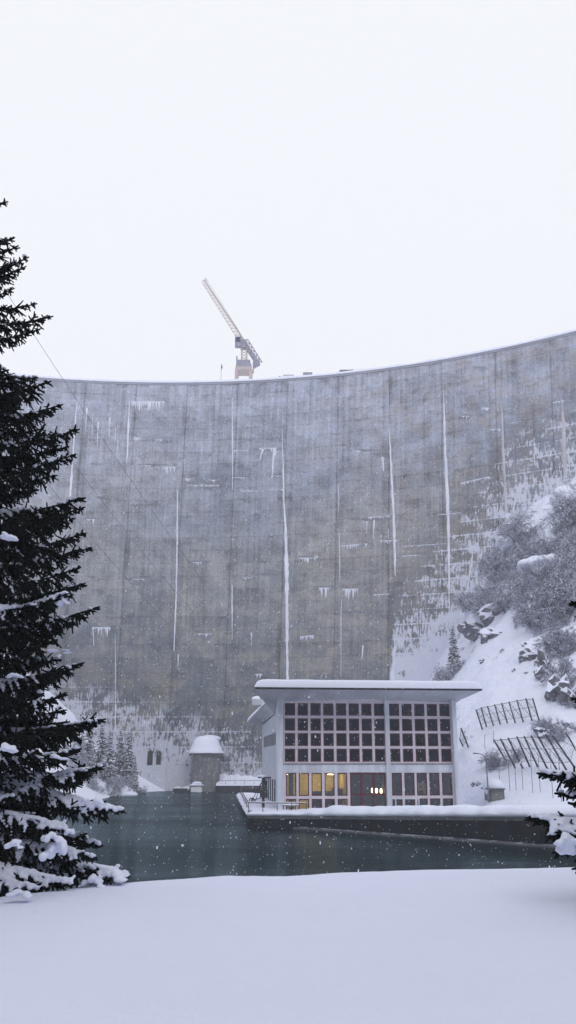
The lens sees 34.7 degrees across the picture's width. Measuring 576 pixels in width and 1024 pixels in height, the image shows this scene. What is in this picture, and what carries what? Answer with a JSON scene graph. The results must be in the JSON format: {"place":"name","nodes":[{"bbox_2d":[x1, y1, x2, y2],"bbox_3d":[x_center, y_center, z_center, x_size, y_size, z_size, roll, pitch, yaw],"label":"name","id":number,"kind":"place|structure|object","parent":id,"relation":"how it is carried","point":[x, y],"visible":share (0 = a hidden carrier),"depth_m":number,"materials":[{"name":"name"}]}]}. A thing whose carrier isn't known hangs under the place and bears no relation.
{"place":"outdoors","nodes":[
{"label":"outdoors","id":0,"kind":"place"},
{"bbox_2d":[2,673,164,799],"bbox_3d":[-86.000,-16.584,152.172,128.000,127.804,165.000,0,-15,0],"label":"snowy bank","id":1,"kind":"structure","parent":0,"point":[90,794],"depth_m":185.41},
{"bbox_2d":[59,741,88,764],"bbox_3d":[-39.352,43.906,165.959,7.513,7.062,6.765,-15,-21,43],"label":"frosted shrub","id":2,"kind":"object","parent":1,"relation":"on","point":[80,758],"visible":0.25,"depth_m":165.58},
{"bbox_2d":[75,733,87,765],"bbox_3d":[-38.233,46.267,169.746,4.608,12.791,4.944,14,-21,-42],"label":"snowy conifer","id":3,"kind":"object","parent":1,"relation":"on","point":[82,738],"visible":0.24,"depth_m":170.52,"materials":[{"name":"green plant"}]},
{"bbox_2d":[66,759,103,778],"bbox_3d":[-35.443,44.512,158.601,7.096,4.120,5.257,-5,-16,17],"label":"frosted shrub","id":4,"kind":"object","parent":1,"relation":"on","point":[72,765],"visible":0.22,"depth_m":158.54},
{"bbox_2d":[84,729,95,763],"bbox_3d":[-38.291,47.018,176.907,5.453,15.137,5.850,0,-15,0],"label":"snowy conifer","id":5,"kind":"object","parent":1,"relation":"on","point":[88,745],"visible":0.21,"depth_m":177.12,"materials":[{"name":"green plant"}]},
{"bbox_2d":[86,745,97,785],"bbox_3d":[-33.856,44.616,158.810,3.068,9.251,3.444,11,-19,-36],"label":"snowy conifer","id":6,"kind":"object","parent":1,"relation":"on","point":[92,752],"visible":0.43,"depth_m":159.16,"materials":[{"name":"green plant"}]},
{"bbox_2d":[84,775,106,794],"bbox_3d":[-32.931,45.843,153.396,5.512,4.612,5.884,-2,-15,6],"label":"frosted shrub","id":7,"kind":"object","parent":1,"relation":"on","point":[95,782],"visible":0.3,"depth_m":153.85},
{"bbox_2d":[94,723,109,778],"bbox_3d":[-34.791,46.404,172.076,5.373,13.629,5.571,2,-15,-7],"label":"snowy conifer","id":8,"kind":"object","parent":1,"relation":"on","point":[100,751],"visible":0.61,"depth_m":172.18,"materials":[{"name":"green plant"}]},
{"bbox_2d":[99,730,117,783],"bbox_3d":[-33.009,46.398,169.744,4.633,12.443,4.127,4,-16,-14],"label":"snowy conifer","id":9,"kind":"object","parent":1,"relation":"on","point":[108,767],"visible":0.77,"depth_m":169.51,"materials":[{"name":"green plant"}]},
{"bbox_2d":[101,775,130,795],"bbox_3d":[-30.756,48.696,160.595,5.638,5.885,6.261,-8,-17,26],"label":"frosted shrub","id":10,"kind":"object","parent":1,"relation":"on","point":[114,785],"visible":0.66,"depth_m":160.83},
{"bbox_2d":[111,728,125,780],"bbox_3d":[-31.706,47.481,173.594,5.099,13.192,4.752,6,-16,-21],"label":"snowy conifer","id":11,"kind":"object","parent":1,"relation":"on","point":[119,753],"visible":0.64,"depth_m":173.82,"materials":[{"name":"green plant"}]},
{"bbox_2d":[103,784,137,795],"bbox_3d":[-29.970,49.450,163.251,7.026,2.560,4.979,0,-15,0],"label":"snow mound","id":12,"kind":"object","parent":1,"relation":"on","point":[128,793],"visible":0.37,"depth_m":161.62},
{"bbox_2d":[108,774,135,791],"bbox_3d":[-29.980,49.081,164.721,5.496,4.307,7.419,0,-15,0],"label":"frosted shrub","id":13,"kind":"object","parent":1,"relation":"on","point":[129,784],"visible":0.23,"depth_m":164.28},
{"bbox_2d":[119,731,137,791],"bbox_3d":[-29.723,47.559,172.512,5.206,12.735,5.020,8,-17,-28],"label":"snowy conifer","id":14,"kind":"object","parent":1,"relation":"on","point":[128,763],"visible":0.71,"depth_m":172.38,"materials":[{"name":"green plant"}]},
{"bbox_2d":[131,756,141,792],"bbox_3d":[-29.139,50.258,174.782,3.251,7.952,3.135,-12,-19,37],"label":"snowy conifer","id":15,"kind":"object","parent":1,"relation":"on","point":[135,776],"visible":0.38,"depth_m":174.86,"materials":[{"name":"green plant"}]},
{"bbox_2d":[0,329,575,790],"bbox_3d":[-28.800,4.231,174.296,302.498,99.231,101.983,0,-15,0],"label":"concrete dam","id":16,"kind":"structure","parent":1,"relation":"on","point":[118,631],"depth_m":204.66,"materials":[{"name":"concrete"}]},
{"bbox_2d":[0,363,192,611],"bbox_3d":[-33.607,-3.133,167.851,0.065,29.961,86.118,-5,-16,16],"label":"steel cable","id":17,"kind":"object","parent":16,"relation":"attached to","point":[115,518],"visible":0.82,"depth_m":173.24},
{"bbox_2d":[3,287,202,580],"bbox_3d":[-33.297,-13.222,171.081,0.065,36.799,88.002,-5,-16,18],"label":"steel cable","id":18,"kind":"object","parent":16,"relation":"attached to","point":[104,441],"visible":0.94,"depth_m":170.54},
{"bbox_2d":[202,278,262,378],"bbox_3d":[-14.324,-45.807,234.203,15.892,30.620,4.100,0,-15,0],"label":"tower crane","id":19,"kind":"object","parent":16,"relation":"on","point":[243,367],"visible":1,"depth_m":231.93,"materials":[{"name":"paint"}]},
{"bbox_2d":[0,867,575,1023],"bbox_3d":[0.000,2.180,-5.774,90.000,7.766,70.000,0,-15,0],"label":"snow ground","id":20,"kind":"structure","parent":0,"point":[471,946],"depth_m":8.32,"materials":[{"name":"snow"}]},
{"bbox_2d":[0,198,129,898],"bbox_3d":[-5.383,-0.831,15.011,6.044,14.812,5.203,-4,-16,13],"label":"foreground spruce","id":21,"kind":"object","parent":20,"relation":"on","point":[30,799],"visible":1,"depth_m":13.97,"materials":[{"name":"green plant"}]},
{"bbox_2d":[524,600,575,873],"bbox_3d":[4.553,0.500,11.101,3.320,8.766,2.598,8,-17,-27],"label":"edge spruce","id":22,"kind":"object","parent":20,"relation":"on","point":[561,828],"visible":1,"depth_m":10.42,"materials":[{"name":"green plant"}]},
{"bbox_2d":[0,0,575,380],"label":"sky","id":23,"kind":"structure","parent":0,"point":[357,184],"materials":[{"name":"white"}]},
{"bbox_2d":[1,389,575,913],"bbox_3d":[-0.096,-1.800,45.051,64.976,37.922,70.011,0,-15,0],"label":"falling snow","id":24,"kind":"structure","parent":0,"point":[311,605],"depth_m":40.41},
{"bbox_2d":[2,791,575,896],"bbox_3d":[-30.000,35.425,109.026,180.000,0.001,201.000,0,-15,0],"label":"pond water","id":25,"kind":"structure","parent":0,"point":[169,833],"depth_m":62.22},
{"bbox_2d":[189,782,203,791],"bbox_3d":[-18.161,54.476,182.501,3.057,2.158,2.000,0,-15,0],"label":"pontoon cabin","id":26,"kind":"object","parent":25,"relation":"on","point":[196,786],"visible":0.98,"depth_m":181.62,"materials":[{"name":"white paint"}]},
{"bbox_2d":[188,735,223,791],"bbox_3d":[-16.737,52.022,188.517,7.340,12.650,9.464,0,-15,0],"label":"intake tower","id":27,"kind":"structure","parent":25,"relation":"in","point":[206,751],"depth_m":185.30,"materials":[{"name":"concrete"}]},
{"bbox_2d":[216,773,261,791],"bbox_3d":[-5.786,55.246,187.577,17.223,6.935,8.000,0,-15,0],"label":"foot wall","id":28,"kind":"structure","parent":25,"relation":"in","point":[226,782],"depth_m":184.05,"materials":[{"name":"concrete"}]},
{"bbox_2d":[247,815,556,847],"bbox_3d":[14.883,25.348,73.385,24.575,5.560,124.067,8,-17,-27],"label":"quay wall","id":29,"kind":"structure","parent":25,"relation":"in","point":[520,831],"depth_m":70.14,"materials":[{"name":"concrete"}]},
{"bbox_2d":[239,787,306,812],"bbox_3d":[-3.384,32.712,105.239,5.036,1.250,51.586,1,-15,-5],"label":"quay railing","id":30,"kind":"object","parent":29,"relation":"on","point":[242,794],"visible":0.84,"depth_m":81.68,"materials":[{"name":"metal"}]},
{"bbox_2d":[236,793,575,816],"bbox_3d":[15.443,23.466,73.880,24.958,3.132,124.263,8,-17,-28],"label":"snow bank","id":31,"kind":"structure","parent":0,"point":[427,811],"depth_m":71.64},
{"bbox_2d":[238,793,279,812],"bbox_3d":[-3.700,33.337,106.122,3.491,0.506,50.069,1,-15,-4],"label":"walkway snow","id":32,"kind":"structure","parent":31,"relation":"on","point":[245,803],"depth_m":98.37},
{"bbox_2d":[249,775,270,807],"bbox_3d":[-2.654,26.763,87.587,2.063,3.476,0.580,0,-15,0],"label":"winch hoist","id":33,"kind":"object","parent":32,"relation":"on","point":[263,794],"visible":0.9,"depth_m":87.40,"materials":[{"name":"metal"}]},
{"bbox_2d":[287,476,575,809],"bbox_3d":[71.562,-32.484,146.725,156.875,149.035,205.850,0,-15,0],"label":"snowy hillside","id":34,"kind":"structure","parent":0,"point":[506,661],"depth_m":112.67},
{"bbox_2d":[247,679,482,809],"bbox_3d":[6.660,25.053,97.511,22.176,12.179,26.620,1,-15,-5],"label":"powerhouse","id":35,"kind":"structure","parent":34,"relation":"on","point":[399,738],"depth_m":89.09,"materials":[{"name":"grey concrete"}]},
{"bbox_2d":[325,773,334,795],"bbox_3d":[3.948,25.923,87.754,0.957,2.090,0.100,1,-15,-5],"label":"window","id":36,"kind":"structure","parent":35,"relation":"in","point":[325,773],"depth_m":87.74,"materials":[{"name":"glass"}]},
{"bbox_2d":[350,773,385,806],"bbox_3d":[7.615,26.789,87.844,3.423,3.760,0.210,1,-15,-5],"label":"entrance door","id":37,"kind":"structure","parent":35,"relation":"in","point":[361,793],"depth_m":87.93,"materials":[{"name":"red paint"}]},
{"bbox_2d":[404,773,414,795],"bbox_3d":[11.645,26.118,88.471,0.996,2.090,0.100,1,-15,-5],"label":"window","id":38,"kind":"structure","parent":35,"relation":"in","point":[404,773],"depth_m":88.42,"materials":[{"name":"glass"}]},
{"bbox_2d":[429,773,439,795],"bbox_3d":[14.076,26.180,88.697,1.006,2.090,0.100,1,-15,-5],"label":"window","id":39,"kind":"structure","parent":35,"relation":"in","point":[429,773],"depth_m":88.65,"materials":[{"name":"glass"}]},
{"bbox_2d":[431,662,461,680],"bbox_3d":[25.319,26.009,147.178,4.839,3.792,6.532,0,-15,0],"label":"frosted shrub","id":40,"kind":"object","parent":34,"relation":"on","point":[441,675],"visible":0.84,"depth_m":146.39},
{"bbox_2d":[446,625,461,672],"bbox_3d":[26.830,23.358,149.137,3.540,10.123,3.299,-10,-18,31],"label":"snowy conifer","id":41,"kind":"object","parent":34,"relation":"on","point":[455,656],"visible":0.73,"depth_m":149.10,"materials":[{"name":"green plant"}]},
{"bbox_2d":[451,589,472,613],"bbox_3d":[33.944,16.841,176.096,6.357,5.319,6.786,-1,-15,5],"label":"frosted shrub","id":42,"kind":"object","parent":34,"relation":"on","point":[459,598],"visible":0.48,"depth_m":175.15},
{"bbox_2d":[457,619,483,641],"bbox_3d":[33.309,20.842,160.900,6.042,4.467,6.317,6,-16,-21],"label":"rock","id":43,"kind":"object","parent":34,"relation":"on","point":[468,630],"visible":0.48,"depth_m":159.79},
{"bbox_2d":[462,593,484,613],"bbox_3d":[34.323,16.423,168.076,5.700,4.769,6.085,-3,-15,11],"label":"frosted shrub","id":44,"kind":"object","parent":34,"relation":"on","point":[468,600],"visible":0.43,"depth_m":167.13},
{"bbox_2d":[473,752,489,801],"bbox_3d":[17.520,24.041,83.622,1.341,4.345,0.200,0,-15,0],"label":"street lamp","id":45,"kind":"object","parent":34,"relation":"on","point":[486,775],"visible":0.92,"depth_m":83.63,"materials":[{"name":"grey metal"}]},
{"bbox_2d":[471,581,497,597],"bbox_3d":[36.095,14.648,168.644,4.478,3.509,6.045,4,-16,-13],"label":"frosted shrub","id":46,"kind":"object","parent":34,"relation":"on","point":[478,587],"visible":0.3,"depth_m":168.20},
{"bbox_2d":[471,587,498,618],"bbox_3d":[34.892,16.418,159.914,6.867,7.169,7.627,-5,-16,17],"label":"frosted shrub","id":47,"kind":"object","parent":34,"relation":"on","point":[479,602],"visible":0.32,"depth_m":159.01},
{"bbox_2d":[481,631,491,643],"bbox_3d":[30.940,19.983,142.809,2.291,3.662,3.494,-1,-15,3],"label":"rock","id":48,"kind":"object","parent":34,"relation":"on","point":[485,638],"visible":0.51,"depth_m":141.83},
{"bbox_2d":[478,602,500,627],"bbox_3d":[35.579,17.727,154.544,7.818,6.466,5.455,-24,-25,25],"label":"rock","id":49,"kind":"object","parent":34,"relation":"on","point":[486,619],"visible":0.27,"depth_m":153.66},
{"bbox_2d":[478,627,503,638],"bbox_3d":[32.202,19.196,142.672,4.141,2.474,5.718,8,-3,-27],"label":"rock","id":50,"kind":"object","parent":34,"relation":"on","point":[488,632],"visible":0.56,"depth_m":141.96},
{"bbox_2d":[477,747,504,764],"bbox_3d":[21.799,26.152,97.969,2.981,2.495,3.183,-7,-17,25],"label":"frosted shrub","id":51,"kind":"object","parent":34,"relation":"on","point":[488,757],"visible":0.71,"depth_m":97.48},
{"bbox_2d":[481,778,504,802],"bbox_3d":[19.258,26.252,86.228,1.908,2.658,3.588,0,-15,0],"label":"concrete hut","id":52,"kind":"object","parent":34,"relation":"on","point":[495,787],"visible":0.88,"depth_m":84.89,"materials":[{"name":"concrete"}]},
{"bbox_2d":[474,552,516,613],"bbox_3d":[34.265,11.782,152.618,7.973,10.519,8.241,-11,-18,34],"label":"frosted tree","id":53,"kind":"object","parent":34,"relation":"on","point":[493,581],"visible":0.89,"depth_m":152.89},
{"bbox_2d":[488,538,503,572],"bbox_3d":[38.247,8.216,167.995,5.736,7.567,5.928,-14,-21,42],"label":"frosted tree","id":54,"kind":"object","parent":34,"relation":"on","point":[494,549],"visible":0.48,"depth_m":168.10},
{"bbox_2d":[479,550,513,577],"bbox_3d":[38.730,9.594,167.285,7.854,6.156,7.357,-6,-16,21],"label":"frosted shrub","id":55,"kind":"object","parent":34,"relation":"on","point":[495,563],"visible":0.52,"depth_m":166.88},
{"bbox_2d":[484,752,509,771],"bbox_3d":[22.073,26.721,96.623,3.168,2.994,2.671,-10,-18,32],"label":"frosted shrub","id":56,"kind":"object","parent":34,"relation":"on","point":[492,765],"visible":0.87,"depth_m":96.57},
{"bbox_2d":[486,591,517,613],"bbox_3d":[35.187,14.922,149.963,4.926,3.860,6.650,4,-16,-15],"label":"frosted shrub","id":57,"kind":"object","parent":34,"relation":"on","point":[498,607],"visible":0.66,"depth_m":149.67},
{"bbox_2d":[490,552,513,581],"bbox_3d":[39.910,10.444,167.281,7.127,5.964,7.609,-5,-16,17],"label":"frosted shrub","id":58,"kind":"object","parent":34,"relation":"on","point":[506,570],"visible":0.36,"depth_m":165.51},
{"bbox_2d":[495,536,514,552],"bbox_3d":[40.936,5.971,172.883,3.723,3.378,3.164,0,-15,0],"label":"snow pillow","id":59,"kind":"object","parent":34,"relation":"on","point":[500,546],"visible":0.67,"depth_m":172.34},
{"bbox_2d":[476,698,538,729],"bbox_3d":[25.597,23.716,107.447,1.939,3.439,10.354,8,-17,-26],"label":"avalanche fence","id":60,"kind":"object","parent":34,"relation":"on","point":[504,714],"visible":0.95,"depth_m":107.72,"materials":[{"name":"metal"}]},
{"bbox_2d":[497,512,522,535],"bbox_3d":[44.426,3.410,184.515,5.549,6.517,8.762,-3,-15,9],"label":"frosted shrub","id":61,"kind":"object","parent":34,"relation":"on","point":[501,525],"visible":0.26,"depth_m":184.19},
{"bbox_2d":[495,565,530,605],"bbox_3d":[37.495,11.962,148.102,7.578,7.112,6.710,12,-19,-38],"label":"frosted tree","id":62,"kind":"object","parent":34,"relation":"on","point":[509,577],"visible":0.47,"depth_m":147.32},
{"bbox_2d":[497,513,529,555],"bbox_3d":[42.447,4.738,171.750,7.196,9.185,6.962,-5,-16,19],"label":"frosted tree","id":63,"kind":"object","parent":34,"relation":"on","point":[511,535],"visible":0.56,"depth_m":171.60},
{"bbox_2d":[504,748,523,763],"bbox_3d":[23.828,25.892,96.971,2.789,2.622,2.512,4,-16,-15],"label":"frosted shrub","id":64,"kind":"object","parent":34,"relation":"on","point":[506,761],"visible":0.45,"depth_m":96.68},
{"bbox_2d":[495,550,533,596],"bbox_3d":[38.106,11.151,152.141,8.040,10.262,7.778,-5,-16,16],"label":"frosted tree","id":65,"kind":"object","parent":34,"relation":"on","point":[502,587],"visible":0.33,"depth_m":151.99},
{"bbox_2d":[495,511,535,539],"bbox_3d":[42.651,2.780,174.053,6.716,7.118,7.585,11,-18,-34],"label":"frosted tree","id":66,"kind":"object","parent":34,"relation":"on","point":[523,520],"visible":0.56,"depth_m":173.17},
{"bbox_2d":[496,500,537,547],"bbox_3d":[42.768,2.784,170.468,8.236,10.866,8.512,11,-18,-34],"label":"frosted tree","id":67,"kind":"object","parent":34,"relation":"on","point":[520,528],"visible":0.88,"depth_m":170.14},
{"bbox_2d":[505,535,536,569],"bbox_3d":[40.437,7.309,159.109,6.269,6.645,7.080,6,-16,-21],"label":"frosted tree","id":68,"kind":"object","parent":34,"relation":"on","point":[525,548],"visible":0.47,"depth_m":158.35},
{"bbox_2d":[507,584,539,627],"bbox_3d":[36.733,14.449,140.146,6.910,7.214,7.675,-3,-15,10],"label":"frosted shrub","id":69,"kind":"object","parent":34,"relation":"on","point":[515,602],"visible":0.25,"depth_m":141.01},
{"bbox_2d":[505,558,549,598],"bbox_3d":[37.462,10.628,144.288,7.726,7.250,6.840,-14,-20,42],"label":"frosted tree","id":70,"kind":"object","parent":34,"relation":"on","point":[534,574],"visible":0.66,"depth_m":143.65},
{"bbox_2d":[518,648,536,662],"bbox_3d":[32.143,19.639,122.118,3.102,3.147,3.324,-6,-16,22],"label":"rock","id":71,"kind":"object","parent":34,"relation":"on","point":[526,654],"visible":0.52,"depth_m":121.11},
{"bbox_2d":[517,555,537,573],"bbox_3d":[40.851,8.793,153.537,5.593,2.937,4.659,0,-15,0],"label":"rock","id":72,"kind":"object","parent":34,"relation":"on","point":[524,561],"visible":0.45,"depth_m":152.05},
{"bbox_2d":[515,613,539,629],"bbox_3d":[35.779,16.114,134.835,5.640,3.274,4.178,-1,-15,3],"label":"frosted shrub","id":73,"kind":"object","parent":34,"relation":"on","point":[523,623],"visible":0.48,"depth_m":134.05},
{"bbox_2d":[515,575,541,595],"bbox_3d":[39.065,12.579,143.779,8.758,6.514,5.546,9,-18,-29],"label":"frosted shrub","id":74,"kind":"object","parent":34,"relation":"on","point":[533,587],"visible":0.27,"depth_m":141.95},
{"bbox_2d":[508,532,549,567],"bbox_3d":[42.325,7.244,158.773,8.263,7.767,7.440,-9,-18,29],"label":"frosted shrub","id":75,"kind":"object","parent":34,"relation":"on","point":[527,555],"visible":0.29,"depth_m":158.11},
{"bbox_2d":[515,511,544,544],"bbox_3d":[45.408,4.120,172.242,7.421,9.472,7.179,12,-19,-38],"label":"frosted tree","id":76,"kind":"object","parent":34,"relation":"on","point":[530,530],"visible":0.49,"depth_m":171.87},
{"bbox_2d":[512,578,548,623],"bbox_3d":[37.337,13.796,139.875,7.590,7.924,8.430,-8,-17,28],"label":"frosted shrub","id":77,"kind":"object","parent":34,"relation":"on","point":[523,588],"visible":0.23,"depth_m":139.72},
{"bbox_2d":[519,521,545,537],"bbox_3d":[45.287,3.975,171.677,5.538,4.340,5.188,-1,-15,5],"label":"frosted shrub","id":78,"kind":"object","parent":34,"relation":"on","point":[533,530],"visible":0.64,"depth_m":171.10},
{"bbox_2d":[516,595,549,620],"bbox_3d":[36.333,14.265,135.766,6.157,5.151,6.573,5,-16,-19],"label":"frosted shrub","id":79,"kind":"object","parent":34,"relation":"on","point":[533,609],"visible":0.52,"depth_m":135.22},
{"bbox_2d":[493,732,575,769],"bbox_3d":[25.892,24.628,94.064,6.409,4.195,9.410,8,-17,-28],"label":"avalanche fence","id":80,"kind":"object","parent":34,"relation":"on","point":[536,747],"visible":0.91,"depth_m":92.67,"materials":[{"name":"metal"}]},
{"bbox_2d":[521,538,555,574],"bbox_3d":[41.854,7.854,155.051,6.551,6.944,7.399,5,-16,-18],"label":"frosted tree","id":81,"kind":"object","parent":34,"relation":"on","point":[545,547],"visible":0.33,"depth_m":154.26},
{"bbox_2d":[516,581,562,621],"bbox_3d":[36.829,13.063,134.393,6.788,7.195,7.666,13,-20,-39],"label":"frosted tree","id":82,"kind":"object","parent":34,"relation":"on","point":[541,600],"visible":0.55,"depth_m":133.51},
{"bbox_2d":[520,559,561,604],"bbox_3d":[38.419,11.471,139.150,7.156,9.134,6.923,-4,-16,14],"label":"frosted tree","id":83,"kind":"object","parent":34,"relation":"on","point":[544,580],"visible":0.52,"depth_m":139.09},
{"bbox_2d":[528,611,553,637],"bbox_3d":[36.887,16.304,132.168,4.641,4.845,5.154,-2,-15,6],"label":"frosted shrub","id":84,"kind":"object","parent":34,"relation":"on","point":[540,627],"visible":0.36,"depth_m":132.19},
{"bbox_2d":[533,650,549,673],"bbox_3d":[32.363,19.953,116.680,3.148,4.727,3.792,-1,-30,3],"label":"rock","id":85,"kind":"object","parent":34,"relation":"on","point":[541,659],"visible":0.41,"depth_m":116.66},
{"bbox_2d":[533,727,550,738],"bbox_3d":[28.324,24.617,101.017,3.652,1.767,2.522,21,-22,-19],"label":"rock","id":86,"kind":"object","parent":34,"relation":"on","point":[539,731],"visible":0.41,"depth_m":100.52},
{"bbox_2d":[535,715,553,733],"bbox_3d":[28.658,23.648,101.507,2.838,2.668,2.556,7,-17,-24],"label":"frosted shrub","id":87,"kind":"object","parent":34,"relation":"on","point":[544,722],"visible":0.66,"depth_m":101.38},
{"bbox_2d":[534,664,555,681],"bbox_3d":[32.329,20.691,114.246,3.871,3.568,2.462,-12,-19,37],"label":"rock","id":88,"kind":"object","parent":34,"relation":"on","point":[540,671],"visible":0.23,"depth_m":114.15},
{"bbox_2d":[529,537,562,553],"bbox_3d":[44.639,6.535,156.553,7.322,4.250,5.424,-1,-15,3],"label":"frosted shrub","id":89,"kind":"object","parent":34,"relation":"on","point":[538,542],"visible":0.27,"depth_m":155.71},
{"bbox_2d":[523,595,570,628],"bbox_3d":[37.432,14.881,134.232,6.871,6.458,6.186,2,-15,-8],"label":"frosted shrub","id":90,"kind":"object","parent":34,"relation":"on","point":[540,607],"visible":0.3,"depth_m":133.20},
{"bbox_2d":[536,553,559,570],"bbox_3d":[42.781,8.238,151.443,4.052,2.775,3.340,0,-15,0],"label":"snow pillow","id":91,"kind":"object","parent":34,"relation":"on","point":[540,557],"visible":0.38,"depth_m":150.47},
{"bbox_2d":[528,553,568,579],"bbox_3d":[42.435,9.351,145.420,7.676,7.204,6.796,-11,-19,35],"label":"frosted tree","id":92,"kind":"object","parent":34,"relation":"on","point":[542,564],"visible":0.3,"depth_m":145.72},
{"bbox_2d":[528,607,572,630],"bbox_3d":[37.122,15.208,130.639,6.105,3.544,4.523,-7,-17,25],"label":"frosted shrub","id":93,"kind":"object","parent":34,"relation":"on","point":[537,621],"visible":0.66,"depth_m":130.31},
{"bbox_2d":[540,617,562,631],"bbox_3d":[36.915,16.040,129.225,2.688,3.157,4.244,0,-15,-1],"label":"frosted shrub","id":94,"kind":"object","parent":34,"relation":"on","point":[551,624],"visible":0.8,"depth_m":128.50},
{"bbox_2d":[531,549,575,618],"bbox_3d":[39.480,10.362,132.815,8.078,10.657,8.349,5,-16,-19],"label":"frosted tree","id":95,"kind":"object","parent":34,"relation":"on","point":[557,583],"visible":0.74,"depth_m":132.51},
{"bbox_2d":[531,628,575,654],"bbox_3d":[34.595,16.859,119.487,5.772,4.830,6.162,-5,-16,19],"label":"frosted shrub","id":96,"kind":"object","parent":34,"relation":"on","point":[542,644],"visible":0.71,"depth_m":118.33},
{"bbox_2d":[537,512,571,533],"bbox_3d":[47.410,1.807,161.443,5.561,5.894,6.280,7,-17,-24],"label":"frosted tree","id":97,"kind":"object","parent":34,"relation":"on","point":[552,523],"visible":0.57,"depth_m":162.18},
{"bbox_2d":[543,728,566,742],"bbox_3d":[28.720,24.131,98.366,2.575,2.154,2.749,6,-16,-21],"label":"frosted shrub","id":98,"kind":"object","parent":34,"relation":"on","point":[558,736],"visible":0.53,"depth_m":97.85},
{"bbox_2d":[535,650,575,685],"bbox_3d":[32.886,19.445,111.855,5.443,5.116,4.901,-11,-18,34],"label":"frosted shrub","id":99,"kind":"object","parent":34,"relation":"on","point":[565,668],"visible":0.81,"depth_m":111.50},
{"bbox_2d":[540,544,572,580],"bbox_3d":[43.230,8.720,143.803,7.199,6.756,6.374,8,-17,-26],"label":"frosted tree","id":100,"kind":"object","parent":34,"relation":"on","point":[557,559],"visible":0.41,"depth_m":143.51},
{"bbox_2d":[544,674,570,701],"bbox_3d":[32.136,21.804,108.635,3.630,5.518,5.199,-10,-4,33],"label":"rock","id":101,"kind":"object","parent":34,"relation":"on","point":[555,684],"visible":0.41,"depth_m":107.75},
{"bbox_2d":[540,491,574,530],"bbox_3d":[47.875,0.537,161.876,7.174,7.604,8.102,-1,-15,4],"label":"frosted tree","id":102,"kind":"object","parent":34,"relation":"on","point":[552,517],"visible":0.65,"depth_m":160.67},
{"bbox_2d":[540,573,575,622],"bbox_3d":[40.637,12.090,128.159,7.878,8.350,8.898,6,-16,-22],"label":"frosted tree","id":103,"kind":"object","parent":34,"relation":"on","point":[571,593],"visible":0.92,"depth_m":129.67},
{"bbox_2d":[542,624,575,646],"bbox_3d":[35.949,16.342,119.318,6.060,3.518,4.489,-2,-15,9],"label":"frosted shrub","id":104,"kind":"object","parent":34,"relation":"on","point":[563,632],"visible":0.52,"depth_m":118.75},
{"bbox_2d":[546,718,571,741],"bbox_3d":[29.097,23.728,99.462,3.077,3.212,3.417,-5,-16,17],"label":"frosted shrub","id":105,"kind":"object","parent":34,"relation":"on","point":[553,729],"visible":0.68,"depth_m":98.98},
{"bbox_2d":[545,632,575,660],"bbox_3d":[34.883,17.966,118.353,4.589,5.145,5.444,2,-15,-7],"label":"frosted shrub","id":106,"kind":"object","parent":34,"relation":"on","point":[556,651],"visible":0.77,"depth_m":117.51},
{"bbox_2d":[545,534,575,582],"bbox_3d":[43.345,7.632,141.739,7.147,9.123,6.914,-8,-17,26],"label":"frosted tree","id":107,"kind":"object","parent":34,"relation":"on","point":[564,565],"visible":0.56,"depth_m":141.57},
{"bbox_2d":[547,488,575,528],"bbox_3d":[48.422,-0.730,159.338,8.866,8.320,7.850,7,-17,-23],"label":"frosted tree","id":108,"kind":"object","parent":34,"relation":"on","point":[571,510],"visible":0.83,"depth_m":158.45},
{"bbox_2d":[547,474,575,504],"bbox_3d":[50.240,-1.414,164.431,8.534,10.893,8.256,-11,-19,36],"label":"frosted tree","id":109,"kind":"object","parent":34,"relation":"on","point":[561,491],"visible":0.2,"depth_m":165.62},
{"bbox_2d":[548,523,575,542],"bbox_3d":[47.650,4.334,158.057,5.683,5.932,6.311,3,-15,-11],"label":"frosted shrub","id":110,"kind":"object","parent":34,"relation":"on","point":[559,526],"visible":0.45,"depth_m":158.61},
{"bbox_2d":[549,486,575,508],"bbox_3d":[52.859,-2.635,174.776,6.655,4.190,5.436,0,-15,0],"label":"snow pillow","id":111,"kind":"object","parent":34,"relation":"on","point":[564,489],"visible":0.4,"depth_m":172.93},
{"bbox_2d":[554,614,570,625],"bbox_3d":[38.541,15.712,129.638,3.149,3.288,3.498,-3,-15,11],"label":"frosted shrub","id":112,"kind":"object","parent":34,"relation":"on","point":[565,622],"visible":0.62,"depth_m":129.42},
{"bbox_2d":[550,492,575,523],"bbox_3d":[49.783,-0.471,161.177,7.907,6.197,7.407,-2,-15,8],"label":"frosted shrub","id":113,"kind":"object","parent":34,"relation":"on","point":[557,501],"visible":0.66,"depth_m":160.81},
{"bbox_2d":[551,535,575,576],"bbox_3d":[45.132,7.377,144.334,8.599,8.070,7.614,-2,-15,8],"label":"frosted tree","id":114,"kind":"object","parent":34,"relation":"on","point":[569,548],"visible":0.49,"depth_m":143.92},
{"bbox_2d":[552,594,575,618],"bbox_3d":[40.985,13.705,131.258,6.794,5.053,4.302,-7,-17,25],"label":"frosted shrub","id":115,"kind":"object","parent":34,"relation":"on","point":[568,607],"visible":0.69,"depth_m":131.11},
{"bbox_2d":[553,519,575,532],"bbox_3d":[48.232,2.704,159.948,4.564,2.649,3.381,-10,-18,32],"label":"frosted shrub","id":116,"kind":"object","parent":34,"relation":"on","point":[563,528],"visible":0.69,"depth_m":159.58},
{"bbox_2d":[559,684,575,708],"bbox_3d":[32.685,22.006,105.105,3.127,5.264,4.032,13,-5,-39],"label":"rock","id":117,"kind":"object","parent":34,"relation":"on","point":[566,692],"visible":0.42,"depth_m":104.71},
{"bbox_2d":[561,546,575,579],"bbox_3d":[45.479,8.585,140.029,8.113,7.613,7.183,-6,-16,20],"label":"frosted tree","id":118,"kind":"object","parent":34,"relation":"on","point":[573,563],"visible":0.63,"depth_m":140.07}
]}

